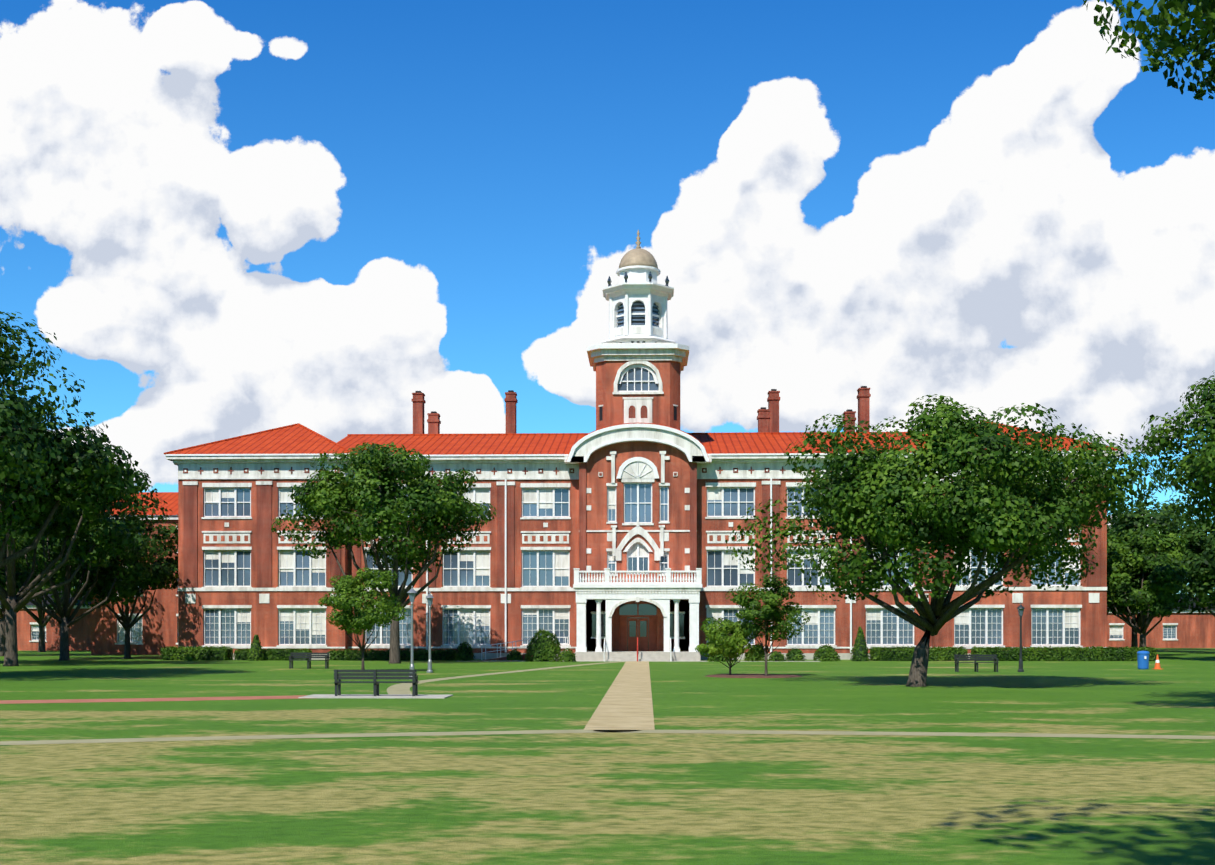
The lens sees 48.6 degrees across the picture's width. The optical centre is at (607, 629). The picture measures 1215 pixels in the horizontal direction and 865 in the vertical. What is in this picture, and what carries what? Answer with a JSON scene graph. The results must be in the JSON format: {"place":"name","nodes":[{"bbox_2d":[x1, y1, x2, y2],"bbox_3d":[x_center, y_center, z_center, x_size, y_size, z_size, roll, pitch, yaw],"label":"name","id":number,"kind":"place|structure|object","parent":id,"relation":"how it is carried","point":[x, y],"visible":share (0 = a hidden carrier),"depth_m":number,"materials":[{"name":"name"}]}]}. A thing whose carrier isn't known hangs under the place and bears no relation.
{"place":"outdoors","nodes":[
{"label":"outdoors","id":0,"kind":"place"},
{"bbox_2d":[0,648,1214,864],"bbox_3d":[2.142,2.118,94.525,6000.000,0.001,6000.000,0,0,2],"label":"ground","id":1,"kind":"structure","parent":0,"point":[610,798],"depth_m":20.64,"materials":[{"name":"green plant"}]},
{"bbox_2d":[0,695,307,703],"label":"red path","id":2,"kind":"structure","parent":1,"relation":"on","point":[143,699],"depth_m":40.56,"materials":[{"name":"concrete"}]},
{"bbox_2d":[289,653,328,668],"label":"bench","id":3,"kind":"object","parent":1,"relation":"on","point":[291,657],"visible":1,"depth_m":72.78,"materials":[{"name":"metal"}]},
{"bbox_2d":[298,694,452,698],"bbox_3d":[-7.211,2.103,42.222,4.500,0.030,1.900,0,0,2],"label":"bench pad","id":4,"kind":"object","parent":1,"relation":"on","point":[377,696],"visible":0.93,"depth_m":41.85,"materials":[{"name":"concrete"}]},
{"bbox_2d":[334,669,418,695],"bbox_3d":[-7.259,1.688,42.309,2.600,0.860,0.530,0,0,2],"label":"bench","id":5,"kind":"object","parent":4,"relation":"on","point":[374,674],"visible":0.92,"depth_m":42.10,"materials":[{"name":"metal"}]},
{"bbox_2d":[407,586,416,676],"bbox_3d":[-8.243,0.133,56.808,0.406,3.970,0.406,0,0,24],"label":"lamp","id":6,"kind":"object","parent":1,"relation":"on","point":[412,592],"visible":0.73,"depth_m":56.75,"materials":[{"name":"grey metal"}]},
{"bbox_2d":[426,592,433,672],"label":"lamp","id":7,"kind":"object","parent":1,"relation":"on","point":[429,597],"visible":1,"depth_m":65.77,"materials":[{"name":"grey metal"}]},
{"bbox_2d":[387,661,619,693],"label":"diagonal path","id":8,"kind":"structure","parent":1,"relation":"on","point":[402,688],"depth_m":56.73,"materials":[{"name":"beige concrete"}]},
{"bbox_2d":[481,637,567,660],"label":"railing","id":9,"kind":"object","parent":1,"relation":"on","point":[505,658],"depth_m":91.52,"materials":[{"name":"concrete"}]},
{"bbox_2d":[355,672,802,677],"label":"mulch","id":10,"kind":"object","parent":1,"relation":"on","point":[753,676],"visible":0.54,"depth_m":60.00,"materials":[{"name":"brown soil"}]},
{"bbox_2d":[0,353,1214,686],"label":"trees","id":11,"kind":"object","parent":1,"relation":"on","point":[934,617],"visible":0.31,"depth_m":77.42,"materials":[{"name":"brown plant"}]},
{"bbox_2d":[184,568,784,661],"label":"shrubs","id":12,"kind":"object","parent":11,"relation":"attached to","point":[735,643],"visible":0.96,"depth_m":65.82,"materials":[{"name":"green plant"}]},
{"bbox_2d":[0,492,1214,654],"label":"annexes","id":13,"kind":"structure","parent":1,"relation":"on","point":[101,630],"depth_m":134.05,"materials":[{"name":"brick"}]},
{"bbox_2d":[0,729,1214,744],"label":"cross path","id":14,"kind":"structure","parent":1,"relation":"on","point":[583,731],"depth_m":27.06,"materials":[{"name":"beige concrete"}]},
{"bbox_2d":[0,0,1214,661],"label":"leaves","id":15,"kind":"object","parent":1,"relation":"on","point":[974,506],"depth_m":57.29,"materials":[{"name":"green plant"}]},
{"bbox_2d":[164,265,1119,660],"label":"building","id":16,"kind":"structure","parent":1,"relation":"on","point":[606,539],"depth_m":94.49,"materials":[{"name":"brick"}]},
{"bbox_2d":[619,230,657,267],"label":"dome","id":17,"kind":"structure","parent":16,"relation":"attached to","point":[638,255],"depth_m":96.88,"materials":[{"name":"metal"}]},
{"bbox_2d":[164,634,1153,660],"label":"shrub","id":18,"kind":"object","parent":1,"relation":"on","point":[861,649],"visible":0.29,"depth_m":90.06,"materials":[{"name":"green plant"}]},
{"bbox_2d":[649,661,820,661],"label":"paving","id":19,"kind":"structure","parent":1,"relation":"on","point":[736,661],"depth_m":88.43,"materials":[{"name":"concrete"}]},
{"bbox_2d":[954,654,998,671],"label":"bench","id":20,"kind":"object","parent":1,"relation":"on","point":[974,659],"visible":1,"depth_m":67.19,"materials":[{"name":"metal"}]},
{"bbox_2d":[1016,602,1024,671],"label":"lamp","id":21,"kind":"object","parent":1,"relation":"on","point":[1020,608],"visible":1,"depth_m":66.93,"materials":[{"name":"metal"}]},
{"bbox_2d":[0,0,1214,594],"label":"sky","id":22,"kind":"structure","parent":0,"point":[225,219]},
{"bbox_2d":[583,661,654,729],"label":"path","id":23,"kind":"structure","parent":0,"point":[626,703],"depth_m":38.30,"materials":[{"name":"beige concrete"}]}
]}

